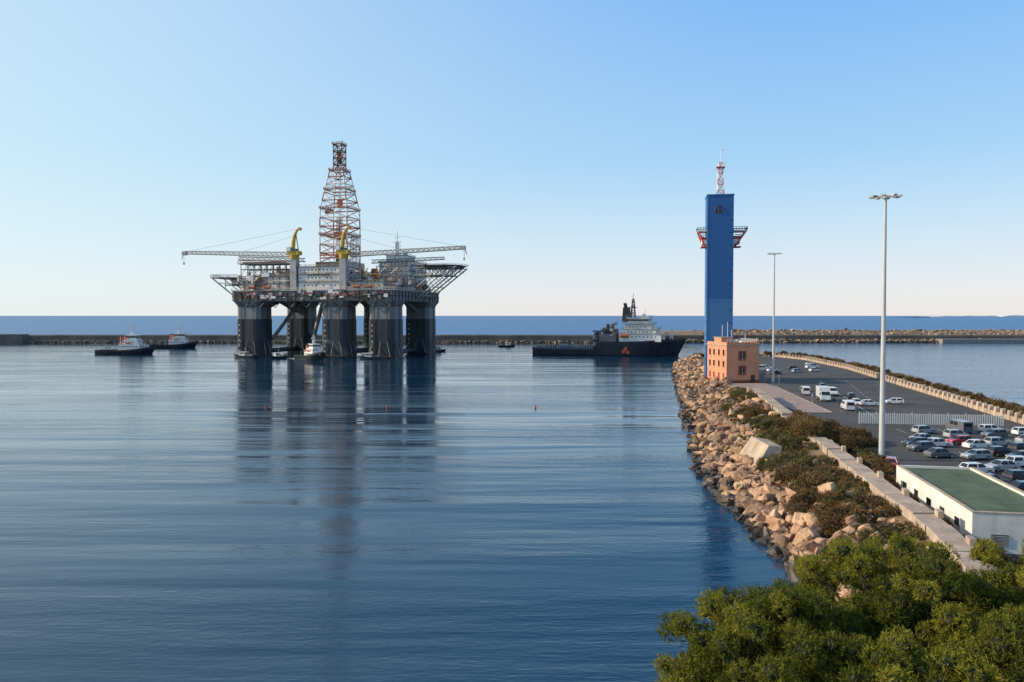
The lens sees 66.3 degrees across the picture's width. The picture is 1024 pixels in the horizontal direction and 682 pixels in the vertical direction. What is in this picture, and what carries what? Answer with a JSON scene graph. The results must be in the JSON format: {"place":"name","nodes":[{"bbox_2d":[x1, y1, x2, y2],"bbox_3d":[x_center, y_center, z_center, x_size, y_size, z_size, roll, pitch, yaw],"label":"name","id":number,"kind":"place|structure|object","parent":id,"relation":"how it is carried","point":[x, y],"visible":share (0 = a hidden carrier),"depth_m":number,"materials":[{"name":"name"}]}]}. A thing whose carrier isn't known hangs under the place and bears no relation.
{"place":"outdoors","nodes":[
{"label":"outdoors","id":0,"kind":"place"},
{"bbox_2d":[0,316,1023,681],"bbox_3d":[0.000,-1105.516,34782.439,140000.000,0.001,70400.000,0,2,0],"label":"sea water","id":1,"kind":"structure","parent":0,"point":[454,512],"depth_m":99.59,"materials":[{"name":"blue liquid"}]},
{"bbox_2d":[74,324,155,353],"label":"tugboat","id":2,"kind":"object","parent":1,"relation":"on","point":[131,344],"visible":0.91,"depth_m":484.91,"materials":[{"name":"metal"}]},
{"bbox_2d":[149,321,196,347],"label":"tugboat","id":3,"kind":"object","parent":1,"relation":"on","point":[178,340],"visible":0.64,"depth_m":577.55,"materials":[{"name":"metal"}]},
{"bbox_2d":[234,352,257,357],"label":"workboat","id":4,"kind":"object","parent":1,"relation":"on","point":[243,355],"visible":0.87,"depth_m":444.88,"materials":[{"name":"white paint"}]},
{"bbox_2d":[270,348,287,358],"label":"workboat","id":5,"kind":"object","parent":1,"relation":"on","point":[276,356],"visible":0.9,"depth_m":435.25,"materials":[{"name":"white paint"}]},
{"bbox_2d":[286,330,349,360],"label":"tugboat","id":6,"kind":"object","parent":1,"relation":"on","point":[312,352],"visible":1,"depth_m":417.69,"materials":[{"name":"metal"}]},
{"bbox_2d":[182,139,468,357],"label":"oil rig","id":7,"kind":"object","parent":1,"relation":"in","point":[339,290],"visible":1,"depth_m":459.39,"materials":[{"name":"paint"}]},
{"bbox_2d":[359,348,383,358],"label":"workboat","id":8,"kind":"object","parent":1,"relation":"on","point":[368,356],"visible":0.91,"depth_m":431.08,"materials":[{"name":"white paint"}]},
{"bbox_2d":[436,347,445,351],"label":"workboat","id":9,"kind":"object","parent":1,"relation":"on","point":[441,350],"visible":0.35,"depth_m":519.84,"materials":[{"name":"white paint"}]},
{"bbox_2d":[498,342,514,346],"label":"workboat","id":10,"kind":"object","parent":1,"relation":"on","point":[508,344],"visible":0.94,"depth_m":598.90,"materials":[{"name":"white paint"}]},
{"bbox_2d":[0,328,1023,342],"bbox_3d":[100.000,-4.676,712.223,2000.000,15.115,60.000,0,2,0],"label":"harbour breakwater","id":11,"kind":"object","parent":1,"relation":"in","point":[846,335],"visible":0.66,"depth_m":697.83,"materials":[{"name":"stone"}]},
{"bbox_2d":[532,293,685,355],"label":"offshore supply ship","id":12,"kind":"object","parent":1,"relation":"on","point":[640,337],"visible":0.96,"depth_m":466.73,"materials":[{"name":"grey metal"}]},
{"bbox_2d":[0,0,1023,315],"label":"sky","id":13,"kind":"structure","parent":0,"point":[573,149],"materials":[{"name":"blue"}]},
{"bbox_2d":[726,383,831,412],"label":"pavement","id":14,"kind":"structure","parent":0,"point":[787,399],"depth_m":201.71,"materials":[{"name":"concrete"}]},
{"bbox_2d":[692,356,1020,588],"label":"ground","id":15,"kind":"structure","parent":0,"point":[899,518],"depth_m":102.02,"materials":[{"name":"soil"}]},
{"bbox_2d":[696,156,747,378],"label":"harbour control tower","id":16,"kind":"structure","parent":15,"relation":"on","point":[719,241],"depth_m":262.22,"materials":[{"name":"metal"}]},
{"bbox_2d":[729,389,753,400],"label":"coastal shrub","id":17,"kind":"object","parent":15,"relation":"on","point":[741,393],"visible":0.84,"depth_m":193.78,"materials":[{"name":"green plant"}]},
{"bbox_2d":[734,405,768,416],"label":"coastal shrub","id":18,"kind":"object","parent":15,"relation":"on","point":[751,410],"visible":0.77,"depth_m":160.25,"materials":[{"name":"brown plant"}]},
{"bbox_2d":[735,414,775,429],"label":"coastal shrub","id":19,"kind":"object","parent":15,"relation":"on","point":[765,421],"visible":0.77,"depth_m":146.88,"materials":[{"name":"green plant"}]},
{"bbox_2d":[739,436,781,464],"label":"concrete block","id":20,"kind":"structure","parent":15,"relation":"on","point":[756,448],"depth_m":116.34,"materials":[{"name":"beige concrete"}]},
{"bbox_2d":[651,582,884,681],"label":"pine tree","id":21,"kind":"object","parent":15,"relation":"on","point":[792,655],"visible":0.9,"depth_m":27.59,"materials":[{"name":"green plant"}]},
{"bbox_2d":[754,427,794,440],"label":"coastal shrub","id":22,"kind":"object","parent":15,"relation":"on","point":[772,434],"visible":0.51,"depth_m":126.74,"materials":[{"name":"green plant"}]},
{"bbox_2d":[756,446,813,472],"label":"coastal shrub","id":23,"kind":"object","parent":15,"relation":"on","point":[779,460],"visible":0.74,"depth_m":107.96,"materials":[{"name":"green plant"}]},
{"bbox_2d":[773,434,802,450],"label":"coastal shrub","id":24,"kind":"object","parent":15,"relation":"on","point":[788,441],"visible":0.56,"depth_m":119.74,"materials":[{"name":"green plant"}]},
{"bbox_2d":[771,463,823,485],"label":"coastal shrub","id":25,"kind":"object","parent":15,"relation":"on","point":[788,473],"visible":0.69,"depth_m":100.26,"materials":[{"name":"brown plant"}]},
{"bbox_2d":[671,354,928,602],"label":"riprap rocks","id":26,"kind":"object","parent":15,"relation":"on","point":[741,489],"visible":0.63,"depth_m":107.99,"materials":[{"name":"beige stone"}]},
{"bbox_2d":[774,413,828,435],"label":"coastal shrub","id":27,"kind":"object","parent":15,"relation":"on","point":[789,422],"visible":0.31,"depth_m":134.85,"materials":[{"name":"brown plant"}]},
{"bbox_2d":[780,472,830,491],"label":"coastal shrub","id":28,"kind":"object","parent":15,"relation":"on","point":[802,483],"visible":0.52,"depth_m":93.25,"materials":[{"name":"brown plant"}]},
{"bbox_2d":[790,409,843,428],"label":"coastal shrub","id":29,"kind":"object","parent":15,"relation":"on","point":[832,423],"visible":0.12,"depth_m":141.11,"materials":[{"name":"brown plant"}]},
{"bbox_2d":[786,485,856,514],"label":"coastal shrub","id":30,"kind":"object","parent":15,"relation":"on","point":[805,500],"visible":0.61,"depth_m":85.21,"materials":[{"name":"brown plant"}]},
{"bbox_2d":[793,414,864,452],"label":"coastal shrub","id":31,"kind":"object","parent":15,"relation":"on","point":[810,428],"visible":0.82,"depth_m":124.59,"materials":[{"name":"brown plant"}]},
{"bbox_2d":[716,393,959,587],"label":"scrub","id":32,"kind":"object","parent":15,"relation":"on","point":[886,510],"visible":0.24,"depth_m":88.79,"materials":[{"name":"green plant"}]},
{"bbox_2d":[714,394,963,594],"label":"dry grass tussocks","id":33,"kind":"object","parent":15,"relation":"on","point":[892,529],"visible":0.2,"depth_m":90.82,"materials":[{"name":"brown plant"}]},
{"bbox_2d":[810,500,875,537],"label":"coastal shrub","id":34,"kind":"object","parent":15,"relation":"on","point":[831,521],"visible":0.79,"depth_m":78.46,"materials":[{"name":"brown plant"}]},
{"bbox_2d":[837,425,878,447],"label":"coastal shrub","id":35,"kind":"object","parent":15,"relation":"on","point":[868,439],"visible":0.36,"depth_m":129.50,"materials":[{"name":"brown plant"}]},
{"bbox_2d":[823,528,893,553],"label":"coastal shrub","id":36,"kind":"object","parent":15,"relation":"on","point":[862,536],"visible":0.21,"depth_m":71.63,"materials":[{"name":"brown plant"}]},
{"bbox_2d":[849,448,885,459],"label":"coastal shrub","id":37,"kind":"object","parent":15,"relation":"on","point":[868,452],"visible":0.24,"depth_m":115.06,"materials":[{"name":"green plant"}]},
{"bbox_2d":[853,453,895,475],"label":"coastal shrub","id":38,"kind":"object","parent":15,"relation":"on","point":[869,461],"visible":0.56,"depth_m":105.97,"materials":[{"name":"brown plant"}]},
{"bbox_2d":[859,548,898,581],"bbox_3d":[30.253,19.260,65.750,6.313,4.033,6.720,-1,2,-30],"label":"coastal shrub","id":39,"kind":"object","parent":15,"relation":"on","point":[882,561],"visible":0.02,"depth_m":64.82,"materials":[{"name":"green plant"}]},
{"bbox_2d":[752,388,1011,592],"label":"sea wall","id":40,"kind":"structure","parent":15,"relation":"on","point":[933,525],"depth_m":79.86,"materials":[{"name":"concrete"}]},
{"bbox_2d":[871,465,898,485],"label":"coastal shrub","id":41,"kind":"object","parent":15,"relation":"on","point":[890,479],"visible":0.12,"depth_m":95.59,"materials":[{"name":"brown plant"}]},
{"bbox_2d":[759,352,1023,418],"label":"riprap rocks","id":42,"kind":"object","parent":15,"relation":"on","point":[764,354],"visible":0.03,"depth_m":270.01,"materials":[{"name":"beige stone"}]},
{"bbox_2d":[763,532,1019,671],"bbox_3d":[14.995,13.044,30.955,10.288,10.983,10.429,1,2,34],"label":"pine tree","id":43,"kind":"object","parent":15,"relation":"on","point":[885,604],"visible":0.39,"depth_m":29.54,"materials":[{"name":"green plant"}]},
{"bbox_2d":[764,351,1023,415],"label":"hedge","id":44,"kind":"object","parent":15,"relation":"on","point":[1007,406],"visible":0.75,"depth_m":213.31,"materials":[{"name":"green plant"}]},
{"bbox_2d":[775,353,1023,424],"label":"scalloped parapet","id":45,"kind":"structure","parent":15,"relation":"on","point":[974,404],"depth_m":211.85,"materials":[{"name":"concrete"}]},
{"bbox_2d":[892,482,919,502],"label":"coastal shrub","id":46,"kind":"object","parent":15,"relation":"on","point":[900,489],"visible":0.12,"depth_m":87.65,"materials":[{"name":"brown plant"}]},
{"bbox_2d":[807,624,1006,681],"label":"pine tree","id":47,"kind":"object","parent":15,"relation":"on","point":[899,659],"visible":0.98,"depth_m":24.53,"materials":[{"name":"green plant"}]},
{"bbox_2d":[926,505,953,527],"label":"coastal shrub","id":48,"kind":"object","parent":15,"relation":"on","point":[946,520],"visible":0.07,"depth_m":76.69,"materials":[{"name":"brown plant"}]},
{"bbox_2d":[918,537,1023,636],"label":"pine tree","id":49,"kind":"object","parent":15,"relation":"on","point":[1006,580],"visible":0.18,"depth_m":30.52,"materials":[{"name":"green plant"}]},
{"bbox_2d":[931,603,1023,681],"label":"pine tree","id":50,"kind":"object","parent":15,"relation":"on","point":[1004,635],"visible":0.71,"depth_m":25.07,"materials":[{"name":"green plant"}]},
{"bbox_2d":[963,533,1011,566],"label":"coastal shrub","id":51,"kind":"object","parent":15,"relation":"on","point":[1005,558],"visible":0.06,"depth_m":67.49,"materials":[{"name":"green plant"}]},
{"bbox_2d":[759,357,1023,589],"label":"parking lot","id":52,"kind":"structure","parent":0,"point":[915,401],"depth_m":181.19,"materials":[{"name":"grey asphalt"}]},
{"bbox_2d":[706,337,765,382],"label":"walls","id":53,"kind":"structure","parent":52,"relation":"on","point":[730,356],"depth_m":250.14,"materials":[{"name":"concrete"}]},
{"bbox_2d":[708,348,754,382],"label":"windows and doors","id":54,"kind":"structure","parent":53,"relation":"attached to","point":[742,369],"depth_m":250.16,"materials":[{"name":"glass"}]},
{"bbox_2d":[722,322,758,341],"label":"roof equipment","id":55,"kind":"object","parent":53,"relation":"on","point":[740,340],"visible":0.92,"depth_m":254.00,"materials":[{"name":"white paint"}]},
{"bbox_2d":[759,365,767,370],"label":"parked van","id":56,"kind":"object","parent":52,"relation":"on","point":[762,367],"visible":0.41,"depth_m":304.55,"materials":[{"name":"white metal"}]},
{"bbox_2d":[767,251,781,382],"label":"floodlight mast","id":57,"kind":"object","parent":52,"relation":"on","point":[773,344],"visible":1,"depth_m":247.74,"materials":[{"name":"grey metal"}]},
{"bbox_2d":[769,370,781,374],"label":"parked car","id":58,"kind":"object","parent":52,"relation":"on","point":[776,372],"visible":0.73,"depth_m":284.82,"materials":[{"name":"black metal"}]},
{"bbox_2d":[791,368,803,372],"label":"parked car","id":59,"kind":"object","parent":52,"relation":"on","point":[795,370],"visible":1,"depth_m":295.77,"materials":[{"name":"silver metal"}]},
{"bbox_2d":[801,386,809,394],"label":"parked van","id":60,"kind":"object","parent":52,"relation":"on","point":[805,389],"visible":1,"depth_m":211.13,"materials":[{"name":"white metal"}]},
{"bbox_2d":[805,363,818,368],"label":"parked van","id":61,"kind":"object","parent":52,"relation":"on","point":[811,365],"visible":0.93,"depth_m":317.59,"materials":[{"name":"white metal"}]},
{"bbox_2d":[809,368,819,371],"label":"parked car","id":62,"kind":"object","parent":52,"relation":"on","point":[813,369],"visible":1,"depth_m":299.71,"materials":[{"name":"white metal"}]},
{"bbox_2d":[816,386,830,401],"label":"box truck","id":63,"kind":"object","parent":52,"relation":"on","point":[822,392],"visible":1,"depth_m":195.43,"materials":[{"name":"metal"}]},
{"bbox_2d":[827,386,837,395],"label":"parked van","id":64,"kind":"object","parent":52,"relation":"on","point":[833,390],"visible":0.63,"depth_m":208.68,"materials":[{"name":"white metal"}]},
{"bbox_2d":[841,400,854,410],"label":"parked van","id":65,"kind":"object","parent":52,"relation":"on","point":[847,404],"visible":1,"depth_m":176.11,"materials":[{"name":"white metal"}]},
{"bbox_2d":[846,392,855,398],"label":"parked car","id":66,"kind":"object","parent":52,"relation":"on","point":[850,395],"visible":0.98,"depth_m":201.86,"materials":[{"name":"grey metal"}]},
{"bbox_2d":[851,398,861,405],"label":"parked car","id":67,"kind":"object","parent":52,"relation":"on","point":[857,400],"visible":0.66,"depth_m":187.72,"materials":[{"name":"white metal"}]},
{"bbox_2d":[859,399,879,405],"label":"parked car","id":68,"kind":"object","parent":52,"relation":"on","point":[864,402],"visible":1,"depth_m":185.83,"materials":[{"name":"white metal"}]},
{"bbox_2d":[869,191,902,455],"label":"floodlight mast","id":69,"kind":"object","parent":52,"relation":"on","point":[885,197],"visible":0.86,"depth_m":115.84,"materials":[{"name":"grey metal"}]},
{"bbox_2d":[886,456,899,467],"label":"parked car","id":70,"kind":"object","parent":52,"relation":"on","point":[894,460],"visible":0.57,"depth_m":109.62,"materials":[{"name":"red metal"}]},
{"bbox_2d":[885,398,903,403],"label":"parked car","id":71,"kind":"object","parent":52,"relation":"on","point":[895,400],"visible":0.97,"depth_m":189.82,"materials":[{"name":"white metal"}]},
{"bbox_2d":[901,437,927,445],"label":"parked car","id":72,"kind":"object","parent":52,"relation":"on","point":[908,441],"visible":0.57,"depth_m":128.15,"materials":[{"name":"blue metal"}]},
{"bbox_2d":[819,378,1013,471],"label":"painted markings","id":73,"kind":"object","parent":52,"relation":"on","point":[893,417],"visible":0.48,"depth_m":181.13,"materials":[{"name":"paint"}]},
{"bbox_2d":[906,440,934,451],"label":"parked car","id":74,"kind":"object","parent":52,"relation":"on","point":[917,446],"visible":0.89,"depth_m":123.96,"materials":[{"name":"grey metal"}]},
{"bbox_2d":[909,433,932,438],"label":"parked car","id":75,"kind":"object","parent":52,"relation":"on","point":[926,435],"visible":0.36,"depth_m":132.47,"materials":[{"name":"silver metal"}]},
{"bbox_2d":[911,425,936,433],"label":"parked car","id":76,"kind":"object","parent":52,"relation":"on","point":[920,428],"visible":0.94,"depth_m":142.30,"materials":[{"name":"silver metal"}]},
{"bbox_2d":[859,411,1003,426],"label":"white slatted fence","id":77,"kind":"object","parent":52,"relation":"on","point":[945,421],"visible":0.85,"depth_m":153.64,"materials":[{"name":"metal"}]},
{"bbox_2d":[923,447,956,458],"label":"parked car","id":78,"kind":"object","parent":52,"relation":"on","point":[935,452],"visible":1,"depth_m":117.87,"materials":[{"name":"grey metal"}]},
{"bbox_2d":[928,437,952,447],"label":"parked car","id":79,"kind":"object","parent":52,"relation":"on","point":[936,441],"visible":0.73,"depth_m":127.48,"materials":[{"name":"white metal"}]},
{"bbox_2d":[943,429,969,436],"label":"parked car","id":80,"kind":"object","parent":52,"relation":"on","point":[949,432],"visible":0.76,"depth_m":136.89,"materials":[{"name":"silver metal"}]},
{"bbox_2d":[945,419,972,432],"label":"parked van","id":81,"kind":"object","parent":52,"relation":"on","point":[963,425],"visible":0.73,"depth_m":142.75,"materials":[{"name":"grey metal"}]},
{"bbox_2d":[945,435,972,444],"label":"parked car","id":82,"kind":"object","parent":52,"relation":"on","point":[955,439],"visible":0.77,"depth_m":130.15,"materials":[{"name":"red metal"}]},
{"bbox_2d":[896,465,1023,554],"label":"walls","id":83,"kind":"structure","parent":52,"relation":"on","point":[980,524],"depth_m":73.44,"materials":[{"name":"paint"}]},
{"bbox_2d":[903,481,1008,545],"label":"vents and doors","id":84,"kind":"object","parent":83,"relation":"in","point":[1001,540],"visible":0.81,"depth_m":74.21,"materials":[{"name":"metal"}]},
{"bbox_2d":[906,468,1023,512],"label":"roof","id":85,"kind":"structure","parent":83,"relation":"on","point":[973,490],"depth_m":81.58,"materials":[{"name":"green fabric"}]},
{"bbox_2d":[960,449,991,460],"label":"parked car","id":86,"kind":"object","parent":52,"relation":"on","point":[972,454],"visible":1,"depth_m":116.45,"materials":[{"name":"silver metal"}]},
{"bbox_2d":[959,462,994,472],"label":"parked car","id":87,"kind":"object","parent":52,"relation":"on","point":[981,467],"visible":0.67,"depth_m":105.89,"materials":[{"name":"white metal"}]},
{"bbox_2d":[962,439,992,448],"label":"parked car","id":88,"kind":"object","parent":52,"relation":"on","point":[973,443],"visible":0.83,"depth_m":125.84,"materials":[{"name":"white metal"}]},
{"bbox_2d":[977,424,1002,431],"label":"parked car","id":89,"kind":"object","parent":52,"relation":"on","point":[983,427],"visible":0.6,"depth_m":143.38,"materials":[{"name":"white metal"}]},
{"bbox_2d":[980,428,1007,437],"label":"parked car","id":90,"kind":"object","parent":52,"relation":"on","point":[998,432],"visible":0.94,"depth_m":137.43,"materials":[{"name":"grey metal"}]},
{"bbox_2d":[983,436,1010,445],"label":"parked car","id":91,"kind":"object","parent":52,"relation":"on","point":[995,440],"visible":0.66,"depth_m":128.34,"materials":[{"name":"silver metal"}]},
{"bbox_2d":[987,473,1009,483],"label":"parked car","id":92,"kind":"object","parent":52,"relation":"on","point":[1000,478],"visible":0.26,"depth_m":98.43,"materials":[{"name":"grey metal"}]},
{"bbox_2d":[985,445,1013,456],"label":"parked car","id":93,"kind":"object","parent":52,"relation":"on","point":[997,450],"visible":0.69,"depth_m":119.28,"materials":[{"name":"black metal"}]},
{"bbox_2d":[984,459,1020,471],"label":"parked car","id":94,"kind":"object","parent":52,"relation":"on","point":[997,465],"visible":0.76,"depth_m":107.92,"materials":[{"name":"silver metal"}]},
{"bbox_2d":[1002,469,1023,480],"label":"parked car","id":95,"kind":"object","parent":52,"relation":"on","point":[1012,474],"visible":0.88,"depth_m":100.87,"materials":[{"name":"grey metal"}]},
{"bbox_2d":[1005,455,1023,465],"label":"parked car","id":96,"kind":"object","parent":52,"relation":"on","point":[1017,459],"visible":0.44,"depth_m":110.82,"materials":[{"name":"white metal"}]},
{"bbox_2d":[1005,450,1023,457],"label":"parked car","id":97,"kind":"object","parent":52,"relation":"on","point":[1018,452],"visible":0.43,"depth_m":116.05,"materials":[{"name":"white metal"}]},
{"bbox_2d":[1007,442,1023,450],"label":"parked car","id":98,"kind":"object","parent":52,"relation":"on","point":[1013,446],"visible":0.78,"depth_m":122.81,"materials":[{"name":"grey metal"}]},
{"bbox_2d":[1009,480,1023,490],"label":"parked car","id":99,"kind":"object","parent":52,"relation":"on","point":[1018,484],"visible":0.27,"depth_m":94.12,"materials":[{"name":"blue metal"}]},
{"bbox_2d":[1011,427,1023,434],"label":"parked car","id":100,"kind":"object","parent":52,"relation":"on","point":[1017,430],"visible":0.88,"depth_m":139.90,"materials":[{"name":"white metal"}]},
{"bbox_2d":[1015,434,1023,441],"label":"parked car","id":101,"kind":"object","parent":52,"relation":"on","point":[1020,438],"visible":0.93,"depth_m":131.41,"materials":[{"name":"silver metal"}]},
{"bbox_2d":[928,315,1023,317],"bbox_3d":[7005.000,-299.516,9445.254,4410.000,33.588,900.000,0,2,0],"label":"distant coast","id":102,"kind":"structure","parent":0,"point":[1014,316],"depth_m":8995.98}
]}

